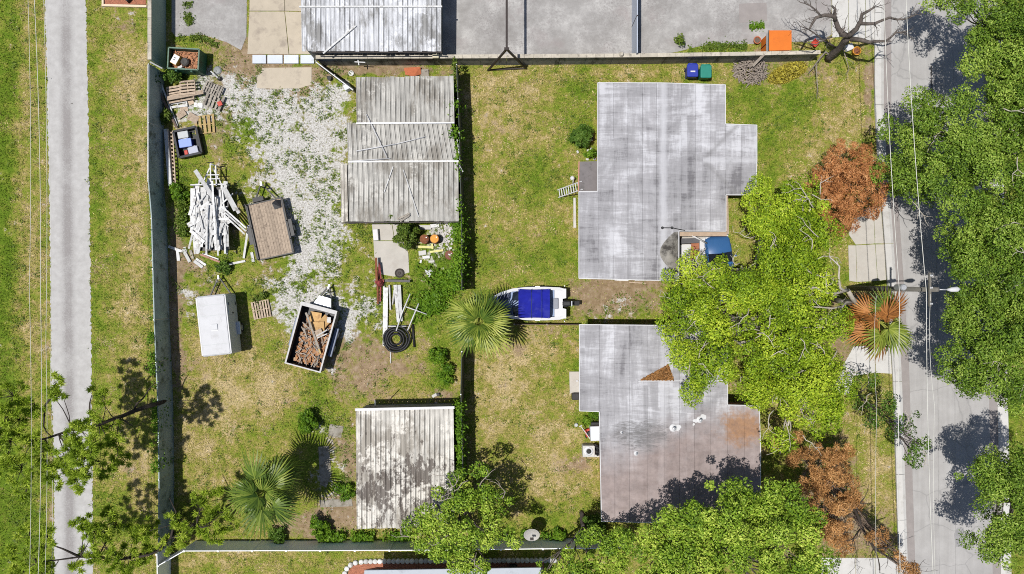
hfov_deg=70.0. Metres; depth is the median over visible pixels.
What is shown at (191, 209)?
white board
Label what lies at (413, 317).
plastic pipe
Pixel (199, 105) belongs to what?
wood scrap
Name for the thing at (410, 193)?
roof batten
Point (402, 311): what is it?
plastic pipe
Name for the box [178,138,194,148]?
cooler
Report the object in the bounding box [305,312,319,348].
scrap board
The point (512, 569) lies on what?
house
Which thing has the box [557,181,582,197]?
ladder
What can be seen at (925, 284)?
overhead wire
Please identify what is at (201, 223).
white board
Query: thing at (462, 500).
broadleaf tree
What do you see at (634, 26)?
metal fence
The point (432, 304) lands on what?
vine
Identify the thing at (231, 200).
white board
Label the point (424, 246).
yellow timber
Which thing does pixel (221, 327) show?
box trailer
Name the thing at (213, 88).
pallet
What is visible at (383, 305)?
white gutter
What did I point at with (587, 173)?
lean to
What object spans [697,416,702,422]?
roof vent
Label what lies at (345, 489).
shrub
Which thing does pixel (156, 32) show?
block wall
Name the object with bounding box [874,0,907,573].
kerb
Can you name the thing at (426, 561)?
stone border
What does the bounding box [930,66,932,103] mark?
road stain
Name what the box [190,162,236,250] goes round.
lumber trailer
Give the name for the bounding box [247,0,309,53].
concrete apron
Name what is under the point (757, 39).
plant pot
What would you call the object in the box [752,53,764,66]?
cut log
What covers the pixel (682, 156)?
house
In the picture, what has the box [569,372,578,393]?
concrete pad
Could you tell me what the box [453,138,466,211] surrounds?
vine
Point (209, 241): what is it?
white board
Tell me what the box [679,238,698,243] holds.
dark chest
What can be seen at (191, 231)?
white board
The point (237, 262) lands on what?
loose board
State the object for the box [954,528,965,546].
road stain
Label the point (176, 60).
carton
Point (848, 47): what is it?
white bag
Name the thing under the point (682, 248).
white cabinet
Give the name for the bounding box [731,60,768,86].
brush pile
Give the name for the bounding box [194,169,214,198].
white board
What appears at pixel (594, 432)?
metal cabinet
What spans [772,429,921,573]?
dead conifer
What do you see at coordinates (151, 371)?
vine
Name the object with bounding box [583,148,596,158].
shrub
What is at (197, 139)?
dumpster
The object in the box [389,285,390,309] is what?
white gutter
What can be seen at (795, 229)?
shade tree
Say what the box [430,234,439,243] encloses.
drum
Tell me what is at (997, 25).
oak tree
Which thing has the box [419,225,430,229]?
masonry block
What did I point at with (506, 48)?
hoist frame
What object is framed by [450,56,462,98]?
vine
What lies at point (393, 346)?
hose coil
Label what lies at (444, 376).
shrub
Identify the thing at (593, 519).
shrub
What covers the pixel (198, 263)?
loose board
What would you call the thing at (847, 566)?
driveway
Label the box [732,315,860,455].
shade tree
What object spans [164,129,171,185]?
timber beam
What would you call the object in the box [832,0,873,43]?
driveway
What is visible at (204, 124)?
pallet
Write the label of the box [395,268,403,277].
metal disc
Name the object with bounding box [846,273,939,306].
utility pole
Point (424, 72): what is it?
tarp scrap
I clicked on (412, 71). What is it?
tarp scrap
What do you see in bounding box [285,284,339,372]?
dump trailer
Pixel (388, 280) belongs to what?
black bar
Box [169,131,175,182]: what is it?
rail section
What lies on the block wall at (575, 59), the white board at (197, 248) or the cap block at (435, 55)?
the cap block at (435, 55)
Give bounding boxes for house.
[364,564,542,573]
[578,82,756,280]
[579,324,760,522]
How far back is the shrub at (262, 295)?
47.66 m
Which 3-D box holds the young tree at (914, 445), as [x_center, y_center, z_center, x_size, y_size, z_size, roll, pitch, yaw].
[22.551,7.864,44.988,3.145,6.283,6.370,-40,90,0]
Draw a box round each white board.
[187,214,205,226]
[188,196,196,215]
[188,225,194,248]
[189,229,204,242]
[190,188,194,229]
[193,185,199,231]
[193,235,198,253]
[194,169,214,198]
[195,209,205,230]
[195,212,203,252]
[197,205,199,224]
[199,198,211,241]
[199,215,204,233]
[200,187,204,214]
[201,191,206,202]
[205,205,207,253]
[208,205,212,228]
[208,218,213,248]
[211,181,216,249]
[211,202,221,244]
[215,197,218,255]
[216,222,223,239]
[218,189,224,228]
[220,211,244,233]
[221,185,225,221]
[221,208,245,230]
[222,187,234,210]
[222,206,245,227]
[223,181,227,203]
[223,187,239,213]
[224,211,225,253]
[226,226,228,246]
[243,225,249,257]
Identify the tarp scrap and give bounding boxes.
[404,67,420,75]
[420,69,428,75]
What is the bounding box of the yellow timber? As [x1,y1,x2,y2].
[416,245,433,248]
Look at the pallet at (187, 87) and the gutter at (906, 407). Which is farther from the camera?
the gutter at (906, 407)
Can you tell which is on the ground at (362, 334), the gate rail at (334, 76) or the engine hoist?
the engine hoist
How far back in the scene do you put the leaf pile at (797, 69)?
47.81 m
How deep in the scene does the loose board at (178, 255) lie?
47.91 m
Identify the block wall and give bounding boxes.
[147,0,165,68]
[316,50,820,65]
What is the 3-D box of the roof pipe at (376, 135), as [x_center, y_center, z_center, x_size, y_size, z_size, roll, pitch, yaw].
[-8.373,-9.347,45.300,0.050,0.130,2.979,-25,90,0]
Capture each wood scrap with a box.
[176,109,186,118]
[187,112,198,123]
[194,102,202,107]
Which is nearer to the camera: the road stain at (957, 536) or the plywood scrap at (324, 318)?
the plywood scrap at (324, 318)
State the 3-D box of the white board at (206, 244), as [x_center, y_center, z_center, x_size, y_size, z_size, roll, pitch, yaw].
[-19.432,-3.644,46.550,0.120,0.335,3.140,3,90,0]
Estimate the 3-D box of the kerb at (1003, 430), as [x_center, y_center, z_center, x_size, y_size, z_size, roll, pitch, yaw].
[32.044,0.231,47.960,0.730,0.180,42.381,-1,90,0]
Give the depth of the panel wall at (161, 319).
46.89 m
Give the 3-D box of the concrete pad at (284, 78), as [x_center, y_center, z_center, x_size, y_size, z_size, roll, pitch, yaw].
[-14.944,-13.707,48.011,3.602,0.078,1.410,0,90,0]
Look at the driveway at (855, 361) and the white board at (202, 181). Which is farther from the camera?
the driveway at (855, 361)
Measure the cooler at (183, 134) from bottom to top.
0.420 m
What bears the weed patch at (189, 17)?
on the ground at (362, 334)
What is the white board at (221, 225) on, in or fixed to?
on the white board
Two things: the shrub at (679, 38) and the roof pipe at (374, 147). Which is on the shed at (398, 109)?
the roof pipe at (374, 147)
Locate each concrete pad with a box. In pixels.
[257,67,311,88]
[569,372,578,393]
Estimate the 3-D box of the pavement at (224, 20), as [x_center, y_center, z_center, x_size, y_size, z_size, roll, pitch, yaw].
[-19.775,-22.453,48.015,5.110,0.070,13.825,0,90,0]
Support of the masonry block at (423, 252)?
on the ground at (362, 334)
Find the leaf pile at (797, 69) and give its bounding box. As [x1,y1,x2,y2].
[767,61,807,84]
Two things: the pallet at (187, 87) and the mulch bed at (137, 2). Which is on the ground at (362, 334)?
the mulch bed at (137, 2)
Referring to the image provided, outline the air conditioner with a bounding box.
[582,443,594,456]
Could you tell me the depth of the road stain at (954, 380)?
47.98 m
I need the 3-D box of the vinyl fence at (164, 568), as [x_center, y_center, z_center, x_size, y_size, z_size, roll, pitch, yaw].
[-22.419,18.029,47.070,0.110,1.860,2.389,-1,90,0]
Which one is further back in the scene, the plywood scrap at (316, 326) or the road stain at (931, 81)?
the road stain at (931, 81)
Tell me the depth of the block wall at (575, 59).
46.84 m
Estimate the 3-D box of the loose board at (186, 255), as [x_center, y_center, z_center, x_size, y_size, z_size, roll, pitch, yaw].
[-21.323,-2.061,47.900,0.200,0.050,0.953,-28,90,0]
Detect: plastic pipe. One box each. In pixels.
[396,294,410,330]
[407,303,418,329]
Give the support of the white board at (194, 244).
on the lumber trailer at (216, 192)
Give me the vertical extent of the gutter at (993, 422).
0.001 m
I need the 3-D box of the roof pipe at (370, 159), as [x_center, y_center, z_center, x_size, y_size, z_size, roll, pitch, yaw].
[-8.805,-7.882,45.320,2.524,0.210,0.050,-4,90,0]
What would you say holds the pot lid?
on the ground at (362, 334)
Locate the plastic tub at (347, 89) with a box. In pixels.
[343,83,350,91]
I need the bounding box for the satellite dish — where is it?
[524,527,539,540]
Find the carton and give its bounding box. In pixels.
[170,54,181,65]
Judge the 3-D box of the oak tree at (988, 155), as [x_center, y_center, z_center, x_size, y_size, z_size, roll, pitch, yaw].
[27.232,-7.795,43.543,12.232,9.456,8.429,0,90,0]
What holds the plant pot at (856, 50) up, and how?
on the ground at (362, 334)
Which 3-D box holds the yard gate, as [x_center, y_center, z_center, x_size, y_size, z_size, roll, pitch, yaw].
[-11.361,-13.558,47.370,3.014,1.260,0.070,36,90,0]
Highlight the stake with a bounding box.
[210,71,221,80]
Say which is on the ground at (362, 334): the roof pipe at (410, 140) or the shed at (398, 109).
the shed at (398, 109)
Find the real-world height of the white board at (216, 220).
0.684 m
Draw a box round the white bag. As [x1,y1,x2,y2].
[844,43,853,51]
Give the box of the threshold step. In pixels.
[252,55,313,63]
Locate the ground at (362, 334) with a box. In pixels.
[0,0,1023,573]
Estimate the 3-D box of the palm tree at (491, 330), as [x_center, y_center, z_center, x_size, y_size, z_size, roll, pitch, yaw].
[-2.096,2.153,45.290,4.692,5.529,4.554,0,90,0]
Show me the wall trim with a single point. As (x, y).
(148, 121)
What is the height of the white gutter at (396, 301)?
0.100 m
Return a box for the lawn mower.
[579,425,589,438]
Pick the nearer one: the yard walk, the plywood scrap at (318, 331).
the plywood scrap at (318, 331)
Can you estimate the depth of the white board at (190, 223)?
46.80 m
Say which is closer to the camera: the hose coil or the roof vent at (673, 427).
the roof vent at (673, 427)
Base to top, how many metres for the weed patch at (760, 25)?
0.279 m
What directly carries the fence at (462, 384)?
on the ground at (362, 334)
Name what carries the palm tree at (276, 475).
on the ground at (362, 334)
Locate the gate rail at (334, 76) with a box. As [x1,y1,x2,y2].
[316,62,352,89]
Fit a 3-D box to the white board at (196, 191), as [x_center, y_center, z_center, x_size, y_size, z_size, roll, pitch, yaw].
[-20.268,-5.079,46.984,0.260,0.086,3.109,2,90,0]
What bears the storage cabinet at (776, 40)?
on the ground at (362, 334)
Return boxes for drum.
[420,234,429,243]
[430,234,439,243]
[445,250,453,259]
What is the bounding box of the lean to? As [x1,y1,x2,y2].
[578,161,596,191]
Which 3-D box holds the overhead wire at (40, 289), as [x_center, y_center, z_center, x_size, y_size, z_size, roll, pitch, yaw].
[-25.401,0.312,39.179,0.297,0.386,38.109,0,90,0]
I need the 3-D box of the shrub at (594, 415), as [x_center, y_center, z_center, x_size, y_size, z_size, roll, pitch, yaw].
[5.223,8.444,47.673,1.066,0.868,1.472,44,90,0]
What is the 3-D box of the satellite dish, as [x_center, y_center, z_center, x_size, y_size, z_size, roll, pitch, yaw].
[1.246,15.655,46.861,1.020,2.287,0.918,0,90,0]
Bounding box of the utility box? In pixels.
[373,229,378,240]
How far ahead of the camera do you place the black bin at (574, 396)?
47.50 m
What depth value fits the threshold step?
47.88 m
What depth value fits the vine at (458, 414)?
45.73 m
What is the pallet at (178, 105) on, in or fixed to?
on the ground at (362, 334)
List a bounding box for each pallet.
[166,85,194,103]
[166,88,187,108]
[179,80,195,94]
[194,114,215,133]
[202,91,224,110]
[203,80,222,97]
[251,299,271,319]
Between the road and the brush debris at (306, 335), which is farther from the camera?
the road
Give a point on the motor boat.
(537, 303)
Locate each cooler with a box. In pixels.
[177,131,190,138]
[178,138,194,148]
[187,145,199,153]
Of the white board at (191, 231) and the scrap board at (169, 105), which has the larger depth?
the scrap board at (169, 105)
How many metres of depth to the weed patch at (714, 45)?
47.90 m
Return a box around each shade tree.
[654,247,854,409]
[681,170,845,330]
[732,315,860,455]
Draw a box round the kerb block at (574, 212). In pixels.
[573,198,575,227]
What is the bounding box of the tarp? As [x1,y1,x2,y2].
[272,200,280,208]
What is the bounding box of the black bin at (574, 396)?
[571,393,578,399]
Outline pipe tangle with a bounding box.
[594,444,599,455]
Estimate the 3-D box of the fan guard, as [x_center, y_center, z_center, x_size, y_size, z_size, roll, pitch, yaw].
[-21.025,-14.471,47.040,0.560,0.280,0.546,0,90,0]
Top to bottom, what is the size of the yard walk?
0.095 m
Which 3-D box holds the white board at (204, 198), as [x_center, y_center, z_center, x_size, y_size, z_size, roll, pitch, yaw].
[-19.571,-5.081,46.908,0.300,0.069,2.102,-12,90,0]
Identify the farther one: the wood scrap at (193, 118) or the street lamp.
the wood scrap at (193, 118)
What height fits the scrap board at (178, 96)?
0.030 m
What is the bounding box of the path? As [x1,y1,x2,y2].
[44,0,92,573]
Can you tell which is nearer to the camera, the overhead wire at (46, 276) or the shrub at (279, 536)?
the overhead wire at (46, 276)
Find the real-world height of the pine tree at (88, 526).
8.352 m
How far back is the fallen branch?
47.36 m
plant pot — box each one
[753,36,760,43]
[810,38,818,46]
[851,46,860,54]
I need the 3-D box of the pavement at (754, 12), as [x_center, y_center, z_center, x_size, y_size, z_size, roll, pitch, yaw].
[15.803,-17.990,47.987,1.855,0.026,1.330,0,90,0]
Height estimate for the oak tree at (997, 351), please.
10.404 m
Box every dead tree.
[792,0,924,62]
[797,249,857,324]
[831,484,936,573]
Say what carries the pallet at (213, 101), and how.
on the ground at (362, 334)
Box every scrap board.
[160,92,176,127]
[162,85,177,126]
[166,90,203,100]
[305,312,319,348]
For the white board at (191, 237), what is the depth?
46.97 m
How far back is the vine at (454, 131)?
45.63 m
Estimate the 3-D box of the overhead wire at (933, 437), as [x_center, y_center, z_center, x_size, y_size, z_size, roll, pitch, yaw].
[22.622,9.913,39.100,0.189,0.624,19.112,-2,90,0]
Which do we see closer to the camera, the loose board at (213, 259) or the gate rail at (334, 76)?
the gate rail at (334, 76)
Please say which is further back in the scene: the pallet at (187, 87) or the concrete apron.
the concrete apron
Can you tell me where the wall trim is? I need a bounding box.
[148,65,148,179]
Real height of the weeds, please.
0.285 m
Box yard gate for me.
[315,60,355,92]
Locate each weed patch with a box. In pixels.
[178,32,219,47]
[180,1,195,25]
[688,36,747,51]
[749,20,764,31]
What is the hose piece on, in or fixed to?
on the ground at (362, 334)
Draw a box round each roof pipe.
[349,158,389,161]
[356,144,394,151]
[366,114,386,156]
[395,136,425,144]
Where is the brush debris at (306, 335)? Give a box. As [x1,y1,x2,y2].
[295,322,330,367]
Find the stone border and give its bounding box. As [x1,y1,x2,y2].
[342,557,556,573]
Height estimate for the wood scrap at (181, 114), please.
0.068 m
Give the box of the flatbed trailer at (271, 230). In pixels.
[245,181,295,260]
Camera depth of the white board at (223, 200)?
46.90 m
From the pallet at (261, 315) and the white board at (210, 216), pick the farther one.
the pallet at (261, 315)
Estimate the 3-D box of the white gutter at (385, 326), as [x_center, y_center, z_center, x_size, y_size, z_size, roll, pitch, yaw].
[-8.256,1.779,47.825,0.260,0.110,3.490,1,90,0]
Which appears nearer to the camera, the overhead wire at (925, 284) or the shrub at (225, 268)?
the overhead wire at (925, 284)
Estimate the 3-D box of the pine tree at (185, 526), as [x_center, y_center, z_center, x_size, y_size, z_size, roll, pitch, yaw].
[-19.516,14.090,45.397,6.023,5.638,3.736,-9,90,0]
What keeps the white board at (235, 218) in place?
on the white board at (228, 215)
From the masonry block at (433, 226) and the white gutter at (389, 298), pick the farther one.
the masonry block at (433, 226)
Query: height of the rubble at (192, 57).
0.270 m
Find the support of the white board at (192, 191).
on the white board at (196, 191)
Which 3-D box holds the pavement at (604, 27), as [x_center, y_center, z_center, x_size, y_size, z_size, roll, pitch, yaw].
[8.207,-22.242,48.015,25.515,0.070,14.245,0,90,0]
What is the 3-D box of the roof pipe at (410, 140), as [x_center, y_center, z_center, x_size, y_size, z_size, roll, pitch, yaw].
[-6.353,-9.083,45.380,2.046,0.050,0.050,-14,90,0]
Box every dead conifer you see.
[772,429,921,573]
[804,138,890,238]
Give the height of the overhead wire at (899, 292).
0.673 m
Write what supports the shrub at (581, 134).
on the ground at (362, 334)
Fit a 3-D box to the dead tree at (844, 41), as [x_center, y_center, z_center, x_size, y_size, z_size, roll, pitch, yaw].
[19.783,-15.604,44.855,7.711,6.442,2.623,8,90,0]
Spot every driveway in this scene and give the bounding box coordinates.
[821,558,897,573]
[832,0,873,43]
[838,345,891,394]
[848,207,885,281]
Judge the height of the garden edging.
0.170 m
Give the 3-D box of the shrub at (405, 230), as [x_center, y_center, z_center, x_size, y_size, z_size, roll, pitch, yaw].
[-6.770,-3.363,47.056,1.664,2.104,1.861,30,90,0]
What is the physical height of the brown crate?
0.400 m
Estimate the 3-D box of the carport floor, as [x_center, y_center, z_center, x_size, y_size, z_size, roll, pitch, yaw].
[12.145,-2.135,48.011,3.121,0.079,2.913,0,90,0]
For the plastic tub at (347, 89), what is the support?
on the ground at (362, 334)
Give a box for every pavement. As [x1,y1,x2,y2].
[172,0,246,49]
[443,0,831,54]
[739,3,766,22]
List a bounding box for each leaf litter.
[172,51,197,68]
[641,364,673,380]
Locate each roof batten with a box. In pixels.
[323,25,355,53]
[403,170,418,216]
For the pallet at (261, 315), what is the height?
0.129 m
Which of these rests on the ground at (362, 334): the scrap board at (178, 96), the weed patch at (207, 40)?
the weed patch at (207, 40)
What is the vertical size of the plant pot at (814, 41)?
0.420 m
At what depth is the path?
47.98 m
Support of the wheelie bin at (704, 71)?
on the ground at (362, 334)
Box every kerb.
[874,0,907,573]
[991,1,1011,573]
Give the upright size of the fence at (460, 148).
2.460 m
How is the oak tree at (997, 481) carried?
on the ground at (362, 334)
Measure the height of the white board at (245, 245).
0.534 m
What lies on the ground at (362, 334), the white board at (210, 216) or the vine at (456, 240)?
the vine at (456, 240)
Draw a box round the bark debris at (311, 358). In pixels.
[293,315,332,368]
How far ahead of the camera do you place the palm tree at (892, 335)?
42.69 m
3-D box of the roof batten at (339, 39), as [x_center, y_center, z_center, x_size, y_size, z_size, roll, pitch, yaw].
[-10.679,-15.316,45.270,2.646,0.070,0.100,-40,90,0]
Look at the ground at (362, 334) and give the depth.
48.00 m
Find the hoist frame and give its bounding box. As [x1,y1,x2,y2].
[487,0,526,70]
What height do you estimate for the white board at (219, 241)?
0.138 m
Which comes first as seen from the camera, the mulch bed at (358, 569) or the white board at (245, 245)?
the white board at (245, 245)
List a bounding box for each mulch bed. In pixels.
[105,0,145,4]
[348,562,543,573]
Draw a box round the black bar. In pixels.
[385,279,409,281]
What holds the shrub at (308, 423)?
on the ground at (362, 334)
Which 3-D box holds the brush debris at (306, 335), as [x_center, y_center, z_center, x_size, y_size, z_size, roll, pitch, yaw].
[-12.782,3.659,47.176,2.171,0.632,3.113,15,90,0]
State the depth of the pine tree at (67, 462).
40.29 m
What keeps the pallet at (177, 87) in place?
on the pallet at (178, 105)
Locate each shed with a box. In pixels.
[299,0,441,60]
[340,76,459,223]
[355,400,455,528]
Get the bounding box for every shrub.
[159,108,173,124]
[161,67,182,83]
[169,182,189,200]
[214,259,230,276]
[253,290,267,302]
[267,527,285,543]
[297,408,318,434]
[309,512,331,541]
[332,482,354,501]
[392,221,420,250]
[428,346,447,365]
[436,363,455,385]
[549,527,565,540]
[567,123,593,148]
[580,512,606,541]
[582,412,598,426]
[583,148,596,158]
[674,33,685,46]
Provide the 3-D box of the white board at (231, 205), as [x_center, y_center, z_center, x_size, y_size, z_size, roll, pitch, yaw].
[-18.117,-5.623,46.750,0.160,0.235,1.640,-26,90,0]
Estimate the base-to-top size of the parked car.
1.480 m
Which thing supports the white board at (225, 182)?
on the white board
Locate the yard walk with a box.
[372,224,408,276]
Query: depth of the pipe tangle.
47.53 m
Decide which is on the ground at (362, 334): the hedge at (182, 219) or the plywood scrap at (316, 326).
the hedge at (182, 219)
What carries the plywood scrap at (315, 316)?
on the bark debris at (311, 358)
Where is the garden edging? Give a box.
[102,0,146,7]
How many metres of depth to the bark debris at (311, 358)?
47.22 m
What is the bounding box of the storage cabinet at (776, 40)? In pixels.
[761,30,791,50]
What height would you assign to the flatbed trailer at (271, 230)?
1.050 m
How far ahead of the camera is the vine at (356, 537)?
47.54 m
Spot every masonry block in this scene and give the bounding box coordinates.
[418,250,426,255]
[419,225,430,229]
[430,223,439,227]
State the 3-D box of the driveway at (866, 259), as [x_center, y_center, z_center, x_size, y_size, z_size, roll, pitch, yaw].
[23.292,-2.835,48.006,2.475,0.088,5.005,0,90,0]
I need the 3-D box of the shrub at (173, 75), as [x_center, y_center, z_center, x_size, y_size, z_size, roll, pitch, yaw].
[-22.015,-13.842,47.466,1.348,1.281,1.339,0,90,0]
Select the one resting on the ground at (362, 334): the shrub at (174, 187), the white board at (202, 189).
the shrub at (174, 187)
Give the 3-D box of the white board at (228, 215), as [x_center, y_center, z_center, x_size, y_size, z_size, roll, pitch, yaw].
[-17.806,-4.290,46.750,0.100,0.693,1.936,-45,90,0]
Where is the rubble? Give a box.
[438,223,452,249]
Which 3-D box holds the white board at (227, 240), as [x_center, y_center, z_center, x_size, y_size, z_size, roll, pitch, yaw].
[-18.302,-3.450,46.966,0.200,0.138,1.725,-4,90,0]
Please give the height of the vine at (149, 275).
2.237 m
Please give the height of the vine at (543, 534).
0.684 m
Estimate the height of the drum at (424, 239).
0.917 m
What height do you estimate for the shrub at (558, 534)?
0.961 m
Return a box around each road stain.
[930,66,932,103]
[935,56,939,573]
[953,67,955,573]
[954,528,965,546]
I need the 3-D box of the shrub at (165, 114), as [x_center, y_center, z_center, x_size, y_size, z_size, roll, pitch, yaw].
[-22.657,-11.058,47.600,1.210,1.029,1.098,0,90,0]
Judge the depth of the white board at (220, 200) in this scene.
46.83 m
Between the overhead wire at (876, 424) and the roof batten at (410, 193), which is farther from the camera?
the roof batten at (410, 193)
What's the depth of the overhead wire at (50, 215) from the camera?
40.87 m
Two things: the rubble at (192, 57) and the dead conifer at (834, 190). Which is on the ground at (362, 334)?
the dead conifer at (834, 190)
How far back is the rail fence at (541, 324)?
47.00 m
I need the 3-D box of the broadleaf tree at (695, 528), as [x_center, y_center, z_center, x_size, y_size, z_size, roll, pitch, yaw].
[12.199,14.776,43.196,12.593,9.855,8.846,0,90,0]
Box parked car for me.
[704,235,736,301]
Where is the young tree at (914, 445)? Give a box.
[848,369,931,469]
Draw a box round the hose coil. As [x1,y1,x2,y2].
[383,325,410,352]
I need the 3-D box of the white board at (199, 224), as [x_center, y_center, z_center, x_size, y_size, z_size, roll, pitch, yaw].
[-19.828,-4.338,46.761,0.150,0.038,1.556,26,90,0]
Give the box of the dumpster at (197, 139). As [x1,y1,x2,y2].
[172,126,204,158]
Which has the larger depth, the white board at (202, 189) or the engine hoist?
the engine hoist
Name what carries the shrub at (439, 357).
on the ground at (362, 334)
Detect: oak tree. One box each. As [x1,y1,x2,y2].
[866,79,1023,224]
[918,0,1023,119]
[931,277,1023,417]
[933,172,1023,328]
[953,440,1023,571]
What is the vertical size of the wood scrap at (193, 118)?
0.076 m
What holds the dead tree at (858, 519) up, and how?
on the ground at (362, 334)
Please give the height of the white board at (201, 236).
0.159 m
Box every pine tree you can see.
[0,371,166,501]
[0,502,173,573]
[132,485,240,557]
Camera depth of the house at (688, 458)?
44.77 m
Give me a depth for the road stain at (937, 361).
47.98 m
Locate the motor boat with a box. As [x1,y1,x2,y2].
[489,286,578,320]
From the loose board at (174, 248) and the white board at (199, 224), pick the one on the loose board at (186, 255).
the loose board at (174, 248)
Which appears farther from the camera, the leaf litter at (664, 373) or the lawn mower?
the lawn mower
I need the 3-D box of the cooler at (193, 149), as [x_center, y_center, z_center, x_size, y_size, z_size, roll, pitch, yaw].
[-20.756,-8.922,47.740,0.650,0.360,0.529,-15,90,0]
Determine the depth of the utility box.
47.64 m
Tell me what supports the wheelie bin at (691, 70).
on the ground at (362, 334)
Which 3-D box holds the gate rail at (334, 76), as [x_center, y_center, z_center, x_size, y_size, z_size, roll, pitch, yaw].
[-11.371,-13.502,46.760,3.041,0.040,0.060,37,90,0]
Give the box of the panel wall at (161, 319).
[147,63,173,552]
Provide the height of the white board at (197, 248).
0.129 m
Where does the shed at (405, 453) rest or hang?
on the ground at (362, 334)
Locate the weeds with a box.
[4,2,880,572]
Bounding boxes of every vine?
[145,225,161,330]
[145,332,174,472]
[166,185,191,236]
[318,525,410,542]
[406,258,470,323]
[436,269,471,288]
[442,84,466,143]
[446,210,474,290]
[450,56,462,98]
[451,397,469,481]
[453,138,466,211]
[520,527,565,540]
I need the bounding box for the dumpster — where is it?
[167,47,206,74]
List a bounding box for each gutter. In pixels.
[383,286,384,345]
[383,288,387,336]
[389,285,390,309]
[393,285,399,321]
[397,285,402,320]
[884,0,914,564]
[984,1,1000,573]
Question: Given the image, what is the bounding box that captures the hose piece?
[412,324,414,346]
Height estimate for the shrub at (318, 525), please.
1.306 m
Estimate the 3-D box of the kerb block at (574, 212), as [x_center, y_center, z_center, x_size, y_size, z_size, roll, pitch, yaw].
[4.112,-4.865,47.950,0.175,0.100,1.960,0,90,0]
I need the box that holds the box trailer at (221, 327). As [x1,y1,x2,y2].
[195,275,243,356]
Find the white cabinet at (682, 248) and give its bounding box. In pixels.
[679,244,690,260]
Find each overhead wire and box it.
[28,7,31,573]
[34,0,41,573]
[44,18,46,569]
[46,7,52,537]
[874,305,876,573]
[884,8,900,573]
[906,1,932,569]
[929,294,934,562]
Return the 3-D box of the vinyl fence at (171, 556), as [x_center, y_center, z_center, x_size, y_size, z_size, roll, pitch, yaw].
[-21.567,17.161,47.070,1.932,1.860,0.110,-30,90,0]
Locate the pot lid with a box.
[213,66,221,73]
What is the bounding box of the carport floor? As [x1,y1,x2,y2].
[679,236,711,276]
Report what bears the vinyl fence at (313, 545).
on the ground at (362, 334)
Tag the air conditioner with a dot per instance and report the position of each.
(588, 449)
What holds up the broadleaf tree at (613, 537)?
on the ground at (362, 334)
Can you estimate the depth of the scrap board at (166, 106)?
47.60 m
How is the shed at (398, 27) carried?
on the ground at (362, 334)
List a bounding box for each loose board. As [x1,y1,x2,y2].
[168,245,181,251]
[176,251,179,260]
[182,249,190,262]
[193,260,202,267]
[200,254,219,262]
[223,260,245,264]
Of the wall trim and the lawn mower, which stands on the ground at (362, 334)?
the lawn mower
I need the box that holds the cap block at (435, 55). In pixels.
[432,53,438,58]
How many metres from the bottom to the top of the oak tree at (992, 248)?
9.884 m
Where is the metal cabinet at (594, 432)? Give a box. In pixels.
[589,424,598,440]
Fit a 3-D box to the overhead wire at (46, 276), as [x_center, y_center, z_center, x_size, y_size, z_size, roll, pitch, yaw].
[-25.672,0.321,40.179,0.126,0.380,39.084,0,90,0]
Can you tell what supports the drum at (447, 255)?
on the ground at (362, 334)
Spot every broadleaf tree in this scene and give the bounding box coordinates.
[392,461,522,573]
[535,510,636,573]
[619,475,840,573]
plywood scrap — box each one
[310,311,321,321]
[311,321,324,330]
[314,328,323,337]
[318,314,331,328]
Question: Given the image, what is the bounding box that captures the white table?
[699,238,704,255]
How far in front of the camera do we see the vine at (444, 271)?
47.66 m
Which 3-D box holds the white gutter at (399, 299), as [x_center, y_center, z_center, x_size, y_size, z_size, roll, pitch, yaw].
[-7.303,1.044,47.750,0.220,0.100,2.371,-3,90,0]
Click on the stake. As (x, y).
(219, 78)
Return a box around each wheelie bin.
[684,63,697,78]
[698,64,711,79]
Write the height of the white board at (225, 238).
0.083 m
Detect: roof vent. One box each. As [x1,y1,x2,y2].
[669,424,676,431]
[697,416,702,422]
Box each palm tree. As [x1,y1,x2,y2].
[223,448,305,539]
[442,285,513,358]
[841,282,914,361]
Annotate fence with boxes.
[155,544,170,573]
[157,543,191,566]
[183,538,623,551]
[456,64,464,289]
[460,349,464,471]
[514,323,578,324]
[632,0,637,54]
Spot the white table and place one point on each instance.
(701, 246)
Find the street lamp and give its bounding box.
[940,287,960,291]
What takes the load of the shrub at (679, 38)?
on the pavement at (604, 27)
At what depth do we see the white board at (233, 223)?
46.78 m
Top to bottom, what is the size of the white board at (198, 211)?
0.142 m
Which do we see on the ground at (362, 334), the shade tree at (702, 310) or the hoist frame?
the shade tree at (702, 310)
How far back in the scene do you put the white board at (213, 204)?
46.41 m
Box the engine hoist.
[375,258,383,304]
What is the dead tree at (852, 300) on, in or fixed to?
on the ground at (362, 334)
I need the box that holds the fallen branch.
[808,43,852,102]
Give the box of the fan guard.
[181,58,189,66]
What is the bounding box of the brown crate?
[690,243,698,259]
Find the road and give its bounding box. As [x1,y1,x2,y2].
[891,0,992,573]

